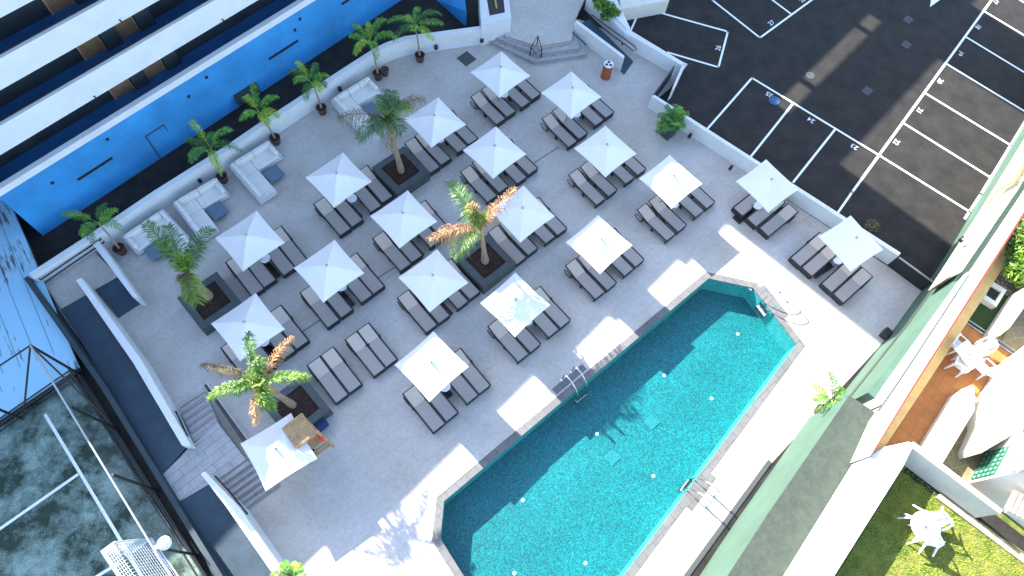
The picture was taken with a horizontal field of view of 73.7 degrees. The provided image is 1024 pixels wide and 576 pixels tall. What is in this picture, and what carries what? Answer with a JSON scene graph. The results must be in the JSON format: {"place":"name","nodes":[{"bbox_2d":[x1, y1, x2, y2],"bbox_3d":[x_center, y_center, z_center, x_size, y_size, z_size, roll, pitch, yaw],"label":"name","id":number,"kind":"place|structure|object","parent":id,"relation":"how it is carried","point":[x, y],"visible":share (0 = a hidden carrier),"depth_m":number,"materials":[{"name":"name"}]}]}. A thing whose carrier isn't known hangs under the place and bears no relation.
{"place":"outdoors","nodes":[
{"label":"outdoors","id":0,"kind":"place"},
{"bbox_2d":[45,252,116,308],"bbox_3d":[-17.957,-0.263,28.407,1.752,0.001,2.436,42,70,14],"label":"ramp landing","id":1,"kind":"object","parent":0,"point":[94,270],"visible":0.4,"depth_m":28.46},
{"bbox_2d":[0,0,932,575],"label":"ground","id":2,"kind":"structure","parent":0,"point":[176,162],"depth_m":31.34,"materials":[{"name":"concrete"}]},
{"bbox_2d":[0,199,82,422],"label":"pavilion","id":3,"kind":"structure","parent":2,"relation":"on","point":[26,319],"depth_m":27.12,"materials":[{"name":"blue"}]},
{"bbox_2d":[0,378,201,575],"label":"sports court","id":4,"kind":"object","parent":2,"relation":"on","point":[64,511],"visible":0.75,"depth_m":25.10,"materials":[{"name":"paint"}]},
{"bbox_2d":[0,344,208,575],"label":"court fence","id":5,"kind":"object","parent":4,"relation":"on","point":[116,430],"visible":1,"depth_m":24.53,"materials":[{"name":"black metal"}]},
{"bbox_2d":[101,537,177,575],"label":"football goal","id":6,"kind":"object","parent":4,"relation":"on","point":[104,551],"visible":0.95,"depth_m":23.25,"materials":[{"name":"white plastic"}]},
{"bbox_2d":[24,276,228,575],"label":"retaining wall","id":7,"kind":"structure","parent":2,"relation":"on","point":[202,544],"depth_m":25.46,"materials":[{"name":"concrete"}]},
{"bbox_2d":[0,0,400,234],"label":"hotel building","id":8,"kind":"structure","parent":2,"relation":"on","point":[99,99],"depth_m":28.59,"materials":[{"name":"blue paint"}]},
{"bbox_2d":[53,19,920,575],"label":"pool deck","id":9,"kind":"structure","parent":2,"relation":"on","point":[373,483],"depth_m":29.19,"materials":[{"name":"concrete"}]},
{"bbox_2d":[61,203,126,255],"bbox_3d":[-16.848,-2.321,28.273,1.936,2.685,2.245,-33,72,-17],"label":"potted palm","id":10,"kind":"object","parent":9,"relation":"on","point":[119,248],"visible":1,"depth_m":27.46,"materials":[{"name":"plant"}]},
{"bbox_2d":[93,241,147,306],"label":"ramp wall","id":11,"kind":"structure","parent":9,"relation":"on","point":[108,258],"depth_m":28.20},
{"bbox_2d":[76,278,195,448],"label":"ramp wall","id":12,"kind":"structure","parent":9,"relation":"on","point":[154,384],"depth_m":26.43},
{"bbox_2d":[122,209,195,257],"bbox_3d":[-15.062,-1.951,29.267,2.370,0.660,2.028,43,70,15],"label":"corner sofa","id":13,"kind":"object","parent":9,"relation":"on","point":[134,239],"visible":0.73,"depth_m":29.28,"materials":[{"name":"grey"}]},
{"bbox_2d":[61,278,272,575],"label":"ramp","id":14,"kind":"structure","parent":9,"relation":"on","point":[224,535],"depth_m":25.97,"materials":[{"name":"concrete"}]},
{"bbox_2d":[173,178,229,242],"bbox_3d":[-13.345,-3.473,30.075,2.156,0.660,2.190,-37,73,-18],"label":"corner sofa","id":15,"kind":"object","parent":9,"relation":"on","point":[192,206],"visible":0.93,"depth_m":30.05,"materials":[{"name":"grey"}]},
{"bbox_2d":[180,392,222,441],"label":"stairs","id":16,"kind":"structure","parent":9,"relation":"on","point":[200,416],"depth_m":26.38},
{"bbox_2d":[163,423,249,500],"bbox_3d":[-11.539,6.678,25.628,2.571,0.600,1.859,-40,73,-19],"label":"stair landing","id":17,"kind":"object","parent":9,"relation":"on","point":[218,452],"visible":0.79,"depth_m":25.40,"materials":[{"name":"tile"}]},
{"bbox_2d":[177,272,241,335],"bbox_3d":[-12.428,0.640,28.300,1.860,0.680,1.860,-39,73,-19],"label":"planter","id":18,"kind":"object","parent":9,"relation":"on","point":[224,301],"visible":0.82,"depth_m":27.98,"materials":[{"name":"concrete"}]},
{"bbox_2d":[141,219,218,307],"bbox_3d":[-12.397,-0.384,26.049,3.012,4.458,3.039,8,65,0],"label":"palm tree","id":19,"kind":"object","parent":18,"relation":"on","point":[184,264],"visible":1,"depth_m":24.57,"materials":[{"name":"plant"}]},
{"bbox_2d":[184,119,243,183],"bbox_3d":[-12.975,-5.645,29.973,2.329,2.818,2.268,8,65,0],"label":"potted palm","id":20,"kind":"object","parent":9,"relation":"on","point":[221,176],"visible":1,"depth_m":29.26,"materials":[{"name":"plant"}]},
{"bbox_2d":[201,471,288,575],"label":"ramp wall","id":21,"kind":"structure","parent":9,"relation":"on","point":[260,541],"depth_m":24.08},
{"bbox_2d":[225,258,265,296],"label":"sun lounger","id":22,"kind":"object","parent":9,"relation":"on","point":[246,278],"visible":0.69,"depth_m":28.84,"materials":[{"name":"grey fabric"}]},
{"bbox_2d":[211,293,284,361],"bbox_3d":[-10.104,1.800,26.756,1.970,2.765,1.970,-38,73,-19],"label":"parasol","id":23,"kind":"object","parent":9,"relation":"on","point":[254,315],"visible":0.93,"depth_m":25.83,"materials":[{"name":"white fabric"}]},
{"bbox_2d":[215,211,284,278],"bbox_3d":[-10.616,-1.582,28.277,1.970,2.765,1.970,-39,73,-19],"label":"parasol","id":24,"kind":"object","parent":9,"relation":"on","point":[250,240],"visible":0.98,"depth_m":27.32,"materials":[{"name":"white fabric"}]},
{"bbox_2d":[220,460,279,507],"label":"stairs","id":25,"kind":"structure","parent":9,"relation":"on","point":[242,483],"depth_m":25.43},
{"bbox_2d":[29,26,480,283],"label":"boundary wall","id":26,"kind":"structure","parent":9,"relation":"on","point":[157,200],"depth_m":31.39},
{"bbox_2d":[229,141,282,204],"bbox_3d":[-11.242,-5.301,31.049,2.140,0.660,2.323,-39,73,-19],"label":"corner sofa","id":27,"kind":"object","parent":9,"relation":"on","point":[248,169],"visible":1,"depth_m":30.96,"materials":[{"name":"grey"}]},
{"bbox_2d":[239,83,280,145],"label":"potted palm","id":28,"kind":"object","parent":9,"relation":"on","point":[274,139],"visible":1,"depth_m":30.34,"materials":[{"name":"plant"}]},
{"bbox_2d":[240,413,316,490],"bbox_3d":[-8.295,6.109,24.893,1.970,2.765,1.970,-31,71,-16],"label":"parasol","id":29,"kind":"object","parent":9,"relation":"on","point":[275,454],"visible":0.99,"depth_m":23.90,"materials":[{"name":"white fabric"}]},
{"bbox_2d":[270,305,309,351],"bbox_3d":[-9.163,1.658,28.092,0.750,0.572,1.956,-38,73,-18],"label":"sun lounger","id":30,"kind":"object","parent":9,"relation":"on","point":[285,321],"visible":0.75,"depth_m":28.03,"materials":[{"name":"black plastic"}]},
{"bbox_2d":[262,375,333,424],"bbox_3d":[-8.348,4.738,26.678,1.860,0.680,1.860,-39,73,-19],"label":"planter","id":31,"kind":"object","parent":9,"relation":"on","point":[312,407],"visible":0.7,"depth_m":26.48,"materials":[{"name":"soil"}]},
{"bbox_2d":[199,331,311,427],"bbox_3d":[-8.668,3.554,24.327,3.523,4.677,3.025,-33,71,-17],"label":"palm tree","id":32,"kind":"object","parent":31,"relation":"on","point":[264,399],"visible":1,"depth_m":22.65,"materials":[{"name":"plant"}]},
{"bbox_2d":[282,413,333,464],"bbox_3d":[-7.663,5.611,25.338,1.330,2.476,1.149,38,69,13],"label":"lifeguard stand","id":33,"kind":"object","parent":9,"relation":"on","point":[299,430],"visible":0.8,"depth_m":24.30,"materials":[{"name":"brown wood"}]},
{"bbox_2d":[287,60,330,115],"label":"potted palm","id":34,"kind":"object","parent":9,"relation":"on","point":[321,108],"visible":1,"depth_m":31.25,"materials":[{"name":"plant"}]},
{"bbox_2d":[299,286,340,329],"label":"sun lounger","id":35,"kind":"object","parent":9,"relation":"on","point":[326,314],"visible":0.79,"depth_m":28.46,"materials":[{"name":"fabric"}]},
{"bbox_2d":[307,356,349,404],"bbox_3d":[-7.336,3.703,27.270,0.750,0.572,1.956,-37,73,-18],"label":"sun lounger","id":36,"kind":"object","parent":9,"relation":"on","point":[325,378],"visible":0.98,"depth_m":27.19,"materials":[{"name":"grey fabric"}]},
{"bbox_2d":[294,240,363,306],"bbox_3d":[-7.332,-0.357,27.924,1.970,2.765,1.970,-39,73,-19],"label":"parasol","id":37,"kind":"object","parent":9,"relation":"on","point":[329,270],"visible":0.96,"depth_m":26.96,"materials":[{"name":"white fabric"}]},
{"bbox_2d":[313,197,351,238],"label":"sun lounger","id":38,"kind":"object","parent":9,"relation":"on","point":[336,222],"visible":0.98,"depth_m":30.28,"materials":[{"name":"grey fabric"}]},
{"bbox_2d":[305,153,371,216],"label":"parasol","id":39,"kind":"object","parent":9,"relation":"on","point":[338,179],"visible":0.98,"depth_m":28.73,"materials":[{"name":"white fabric"}]},
{"bbox_2d":[321,346,362,394],"bbox_3d":[-6.851,3.332,27.471,0.750,0.572,1.956,-37,73,-18],"label":"sun lounger","id":40,"kind":"object","parent":9,"relation":"on","point":[346,377],"visible":0.95,"depth_m":27.39,"materials":[{"name":"grey fabric"}]},
{"bbox_2d":[331,77,380,136],"bbox_3d":[-7.045,-8.780,32.914,2.239,0.660,2.420,-39,73,-19],"label":"corner sofa","id":41,"kind":"object","parent":9,"relation":"on","point":[361,93],"visible":0.84,"depth_m":32.95,"materials":[{"name":"grey"}]},
{"bbox_2d":[345,331,386,378],"bbox_3d":[-5.951,2.719,27.810,0.750,0.572,1.956,-37,73,-18],"label":"sun lounger","id":42,"kind":"object","parent":9,"relation":"on","point":[371,363],"visible":0.97,"depth_m":27.73,"materials":[{"name":"black plastic"}]},
{"bbox_2d":[349,252,385,296],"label":"sun lounger","id":43,"kind":"object","parent":9,"relation":"on","point":[371,280],"visible":0.72,"depth_m":29.20,"materials":[{"name":"fabric"}]},
{"bbox_2d":[349,17,397,80],"bbox_3d":[-6.593,-11.403,33.060,2.395,2.753,2.761,8,65,0],"label":"potted palm","id":44,"kind":"object","parent":9,"relation":"on","point":[377,73],"visible":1,"depth_m":32.11,"materials":[{"name":"plant"}]},
{"bbox_2d":[356,322,397,368],"bbox_3d":[-5.526,2.387,27.989,0.750,0.572,1.956,-37,73,-18],"label":"sun lounger","id":45,"kind":"object","parent":9,"relation":"on","point":[372,337],"visible":0.91,"depth_m":27.92,"materials":[{"name":"black plastic"}]},
{"bbox_2d":[372,231,411,273],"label":"sun lounger","id":46,"kind":"object","parent":9,"relation":"on","point":[398,259],"visible":0.97,"depth_m":29.74,"materials":[{"name":"black plastic"}]},
{"bbox_2d":[372,146,429,198],"bbox_3d":[-5.103,-5.263,31.477,1.860,0.680,1.860,-39,73,-19],"label":"planter","id":47,"kind":"object","parent":9,"relation":"on","point":[414,176],"visible":0.85,"depth_m":31.19,"materials":[{"name":"concrete"}]},
{"bbox_2d":[336,89,427,173],"bbox_3d":[-5.421,-6.168,28.894,3.584,4.867,2.664,8,65,0],"label":"palm tree","id":48,"kind":"object","parent":47,"relation":"on","point":[387,112],"visible":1,"depth_m":27.25,"materials":[{"name":"plant"}]},
{"bbox_2d":[370,190,436,255],"bbox_3d":[-4.545,-2.537,29.102,1.970,2.765,1.970,-38,73,-19],"label":"parasol","id":49,"kind":"object","parent":9,"relation":"on","point":[403,219],"visible":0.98,"depth_m":28.13,"materials":[{"name":"white fabric"}]},
{"bbox_2d":[387,6,443,62],"bbox_3d":[-4.693,-12.428,33.726,2.764,2.618,1.933,-2,65,-4],"label":"potted palm","id":50,"kind":"object","parent":9,"relation":"on","point":[419,55],"visible":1,"depth_m":32.85,"materials":[{"name":"plant"}]},
{"bbox_2d":[397,289,437,334],"bbox_3d":[-3.978,1.030,28.711,0.750,0.572,1.956,-37,73,-18],"label":"sun lounger","id":51,"kind":"object","parent":9,"relation":"on","point":[421,316],"visible":1,"depth_m":28.63,"materials":[{"name":"fabric"}]},
{"bbox_2d":[402,385,445,433],"bbox_3d":[-3.479,4.800,27.012,0.750,0.572,1.956,-37,73,-18],"label":"sun lounger","id":52,"kind":"object","parent":9,"relation":"on","point":[428,415],"visible":0.91,"depth_m":26.93,"materials":[{"name":"black plastic"}]},
{"bbox_2d":[395,331,467,401],"bbox_3d":[-3.082,3.280,26.524,1.970,2.765,1.970,-41,74,-19],"label":"parasol","id":53,"kind":"object","parent":9,"relation":"on","point":[431,366],"visible":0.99,"depth_m":25.57,"materials":[{"name":"white fabric"}]},
{"bbox_2d":[398,249,467,315],"bbox_3d":[-3.187,0.025,28.012,1.970,2.765,1.970,-38,73,-19],"label":"parasol","id":54,"kind":"object","parent":9,"relation":"on","point":[433,280],"visible":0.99,"depth_m":27.05,"materials":[{"name":"white fabric"}]},
{"bbox_2d":[404,97,465,161],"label":"parasol","id":55,"kind":"object","parent":9,"relation":"on","point":[437,121],"visible":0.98,"depth_m":30.26,"materials":[{"name":"white fabric"}]},
{"bbox_2d":[454,348,490,395],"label":"sun lounger","id":56,"kind":"object","parent":9,"relation":"on","point":[475,378],"visible":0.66,"depth_m":27.64,"materials":[{"name":"black plastic"}]},
{"bbox_2d":[460,165,496,204],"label":"sun lounger","id":57,"kind":"object","parent":9,"relation":"on","point":[479,185],"visible":0.97,"depth_m":31.44,"materials":[{"name":"fabric"}]},
{"bbox_2d":[455,234,515,294],"bbox_3d":[-1.153,-1.047,29.793,1.860,0.680,1.860,-39,73,-19],"label":"planter","id":58,"kind":"object","parent":9,"relation":"on","point":[496,269],"visible":0.88,"depth_m":29.50,"materials":[{"name":"concrete"}]},
{"bbox_2d":[426,180,517,264],"bbox_3d":[-1.782,-2.227,27.379,2.821,4.781,3.803,28,67,9],"label":"palm tree","id":59,"kind":"object","parent":58,"relation":"on","point":[475,214],"visible":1,"depth_m":25.51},
{"bbox_2d":[463,127,525,194],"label":"parasol","id":60,"kind":"object","parent":9,"relation":"on","point":[494,152],"visible":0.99,"depth_m":29.77,"materials":[{"name":"white fabric"}]},
{"bbox_2d":[478,0,510,44],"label":"wall","id":61,"kind":"structure","parent":9,"relation":"on","point":[493,27],"depth_m":34.63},
{"bbox_2d":[470,51,529,109],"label":"parasol","id":62,"kind":"object","parent":9,"relation":"on","point":[500,74],"visible":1,"depth_m":31.62,"materials":[{"name":"white fabric"}]},
{"bbox_2d":[488,225,526,267],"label":"sun lounger","id":63,"kind":"object","parent":9,"relation":"on","point":[507,245],"visible":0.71,"depth_m":30.21,"materials":[{"name":"black plastic"}]},
{"bbox_2d":[487,319,528,363],"bbox_3d":[-0.172,2.209,28.412,0.750,0.572,1.956,-37,73,-18],"label":"sun lounger","id":64,"kind":"object","parent":9,"relation":"on","point":[518,352],"visible":0.9,"depth_m":28.33,"materials":[{"name":"black plastic"}]},
{"bbox_2d":[480,272,549,336],"bbox_3d":[0.076,0.978,27.783,1.970,2.765,1.970,-41,74,-19],"label":"parasol","id":65,"kind":"object","parent":9,"relation":"on","point":[515,304],"visible":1,"depth_m":26.81,"materials":[{"name":"white fabric"}]},
{"bbox_2d":[491,186,554,242],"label":"parasol","id":66,"kind":"object","parent":9,"relation":"on","point":[527,213],"visible":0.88,"depth_m":28.53,"materials":[{"name":"white fabric"}]},
{"bbox_2d":[541,71,600,137],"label":"parasol","id":67,"kind":"object","parent":9,"relation":"on","point":[571,95],"visible":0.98,"depth_m":31.35,"materials":[{"name":"white fabric"}]},
{"bbox_2d":[564,258,604,301],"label":"sun lounger","id":68,"kind":"object","parent":9,"relation":"on","point":[590,285],"visible":1,"depth_m":29.72,"materials":[{"name":"fabric"}]},
{"bbox_2d":[567,168,605,208],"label":"sun lounger","id":69,"kind":"object","parent":9,"relation":"on","point":[588,190],"visible":1,"depth_m":31.71,"materials":[{"name":"fabric"}]},
{"bbox_2d":[566,215,631,273],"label":"parasol","id":70,"kind":"object","parent":9,"relation":"on","point":[599,244],"visible":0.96,"depth_m":28.16,"materials":[{"name":"white fabric"}]},
{"bbox_2d":[574,20,623,70],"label":"ramp wall","id":71,"kind":"structure","parent":9,"relation":"on","point":[598,45],"depth_m":35.15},
{"bbox_2d":[574,126,635,176],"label":"parasol","id":72,"kind":"object","parent":9,"relation":"on","point":[604,151],"visible":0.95,"depth_m":30.14,"materials":[{"name":"white fabric"}]},
{"bbox_2d":[432,272,804,575],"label":"swimming pool","id":73,"kind":"structure","parent":9,"relation":"in","point":[626,447],"depth_m":28.07,"materials":[{"name":"liquid"}]},
{"bbox_2d":[584,0,684,76],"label":"ramp wall","id":74,"kind":"structure","parent":9,"relation":"on","point":[656,55],"depth_m":35.31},
{"bbox_2d":[635,203,675,243],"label":"sun lounger","id":75,"kind":"object","parent":9,"relation":"on","point":[660,227],"visible":1,"depth_m":31.14,"materials":[{"name":"black plastic"}]},
{"bbox_2d":[648,195,686,234],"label":"sun lounger","id":76,"kind":"object","parent":9,"relation":"on","point":[672,219],"visible":0.88,"depth_m":31.36,"materials":[{"name":"fabric"}]},
{"bbox_2d":[639,155,701,211],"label":"parasol","id":77,"kind":"object","parent":9,"relation":"on","point":[670,181],"visible":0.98,"depth_m":29.67,"materials":[{"name":"white fabric"}]},
{"bbox_2d":[655,104,689,140],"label":"potted palm","id":78,"kind":"object","parent":9,"relation":"on","point":[670,124],"visible":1,"depth_m":32.50,"materials":[{"name":"plant"}]},
{"bbox_2d":[732,160,798,223],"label":"parasol","id":79,"kind":"object","parent":9,"relation":"on","point":[767,185],"visible":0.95,"depth_m":29.89,"materials":[{"name":"white fabric"}]},
{"bbox_2d":[757,203,798,239],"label":"sun lounger","id":80,"kind":"object","parent":9,"relation":"on","point":[773,224],"visible":1,"depth_m":31.57,"materials":[{"name":"black plastic"}]},
{"bbox_2d":[788,232,825,269],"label":"sun lounger","id":81,"kind":"object","parent":9,"relation":"on","point":[805,253],"visible":0.88,"depth_m":30.97,"materials":[{"name":"black plastic"}]},
{"bbox_2d":[809,371,845,413],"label":"potted palm","id":82,"kind":"object","parent":9,"relation":"on","point":[821,406],"visible":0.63,"depth_m":26.83,"materials":[{"name":"plant"}]},
{"bbox_2d":[813,216,882,278],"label":"parasol","id":83,"kind":"object","parent":9,"relation":"on","point":[850,243],"visible":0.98,"depth_m":28.91,"materials":[{"name":"white fabric"}]},
{"bbox_2d":[830,267,872,305],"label":"sun lounger","id":84,"kind":"object","parent":9,"relation":"on","point":[844,293],"visible":0.98,"depth_m":30.35,"materials":[{"name":"fabric"}]},
{"bbox_2d":[489,0,586,64],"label":"entrance stairs","id":85,"kind":"structure","parent":2,"relation":"on","point":[550,23],"depth_m":35.46,"materials":[{"name":"concrete"}]},
{"bbox_2d":[700,396,874,575],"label":"plant block","id":86,"kind":"structure","parent":2,"relation":"on","point":[770,529],"depth_m":23.92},
{"bbox_2d":[783,442,911,575],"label":"lawn wall","id":87,"kind":"structure","parent":2,"relation":"on","point":[856,498],"depth_m":22.38,"materials":[{"name":"paint"}]},
{"bbox_2d":[683,126,1023,575],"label":"retaining wall","id":88,"kind":"structure","parent":2,"relation":"on","point":[868,382],"depth_m":27.72,"materials":[{"name":"paint"}]},
{"bbox_2d":[889,257,933,289],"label":"gate","id":89,"kind":"structure","parent":88,"relation":"attached to","point":[911,273],"depth_m":30.64,"materials":[{"name":"black metal"}]},
{"bbox_2d":[863,272,971,408],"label":"coping wall","id":90,"kind":"structure","parent":88,"relation":"attached to","point":[889,385],"depth_m":25.62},
{"bbox_2d":[928,140,1023,290],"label":"stone wall","id":91,"kind":"structure","parent":88,"relation":"on","point":[984,221],"depth_m":28.91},
{"bbox_2d":[850,190,1023,462],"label":"garden wall","id":92,"kind":"structure","parent":2,"relation":"on","point":[879,422],"depth_m":25.21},
{"bbox_2d":[630,0,1023,273],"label":"parking lot","id":93,"kind":"structure","parent":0,"point":[901,122],"depth_m":35.48,"materials":[{"name":"asphalt"}]},
{"bbox_2d":[618,0,668,19],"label":"garden wall","id":94,"kind":"structure","parent":93,"relation":"on","point":[633,9],"depth_m":36.34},
{"bbox_2d":[647,95,899,264],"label":"boundary wall","id":95,"kind":"structure","parent":93,"relation":"on","point":[800,197],"depth_m":32.43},
{"bbox_2d":[834,326,1023,575],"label":"garden ground","id":96,"kind":"structure","parent":0,"point":[1010,521],"depth_m":23.59,"materials":[{"name":"plant"}]},
{"bbox_2d":[919,385,974,462],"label":"garden wall","id":97,"kind":"structure","parent":96,"relation":"on","point":[941,436],"depth_m":24.28,"materials":[{"name":"paint"}]},
{"bbox_2d":[875,216,1023,449],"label":"ledge","id":98,"kind":"object","parent":96,"relation":"on","point":[988,280],"visible":0.33,"depth_m":26.02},
{"bbox_2d":[904,442,1002,517],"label":"lawn wall","id":99,"kind":"structure","parent":96,"relation":"on","point":[943,479],"depth_m":23.17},
{"bbox_2d":[958,346,1023,458],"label":"porch wall","id":100,"kind":"structure","parent":96,"relation":"on","point":[997,415],"depth_m":24.29,"materials":[{"name":"paint"}]},
{"bbox_2d":[968,416,1023,526],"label":"white house","id":101,"kind":"structure","parent":96,"relation":"on","point":[997,478],"depth_m":23.23,"materials":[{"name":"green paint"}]},
{"bbox_2d":[970,446,1009,479],"bbox_3d":[16.593,6.102,23.646,0.171,1.200,1.256,39,69,14],"label":"window","id":102,"kind":"structure","parent":101,"relation":"in","point":[991,462],"depth_m":23.61,"materials":[{"name":"green glass"}]},
{"bbox_2d":[982,287,1023,340],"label":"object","id":103,"kind":"structure","parent":96,"relation":"on","point":[1009,312],"depth_m":26.30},
{"bbox_2d":[994,242,1020,295],"bbox_3d":[21.556,-1.137,28.116,4.974,0.001,2.282,-40,74,-19],"label":"gravel bed","id":104,"kind":"object","parent":96,"relation":"on","point":[1009,287],"visible":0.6,"depth_m":27.57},
{"bbox_2d":[1001,218,1023,289],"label":"garden bush","id":105,"kind":"object","parent":104,"relation":"on","point":[1015,267],"visible":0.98,"depth_m":26.96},
{"bbox_2d":[837,466,1023,575],"bbox_3d":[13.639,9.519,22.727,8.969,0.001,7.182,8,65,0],"label":"lawn","id":106,"kind":"structure","parent":0,"point":[958,545],"depth_m":23.09,"materials":[{"name":"plant"}]},
{"bbox_2d":[897,511,940,543],"bbox_3d":[13.729,8.076,23.000,1.000,0.732,1.000,-8,66,-7],"label":"plastic table","id":107,"kind":"object","parent":106,"relation":"on","point":[932,530],"visible":0.92,"depth_m":22.66,"materials":[{"name":"white"}]},
{"bbox_2d":[935,494,1023,564],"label":"lawn kerb","id":108,"kind":"structure","parent":106,"relation":"on","point":[1015,553],"depth_m":23.38,"materials":[{"name":"concrete"}]},
{"bbox_2d":[885,324,1010,477],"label":"terrace","id":109,"kind":"structure","parent":0,"point":[942,386],"depth_m":25.53,"materials":[{"name":"ceramic"}]},
{"bbox_2d":[903,468,1023,550],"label":"lawn path","id":110,"kind":"structure","parent":0,"point":[1001,527],"depth_m":23.54,"materials":[{"name":"concrete"}]},
{"bbox_2d":[942,423,985,482],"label":"garden path","id":111,"kind":"structure","parent":0,"point":[963,468],"depth_m":24.41,"materials":[{"name":"stone"}]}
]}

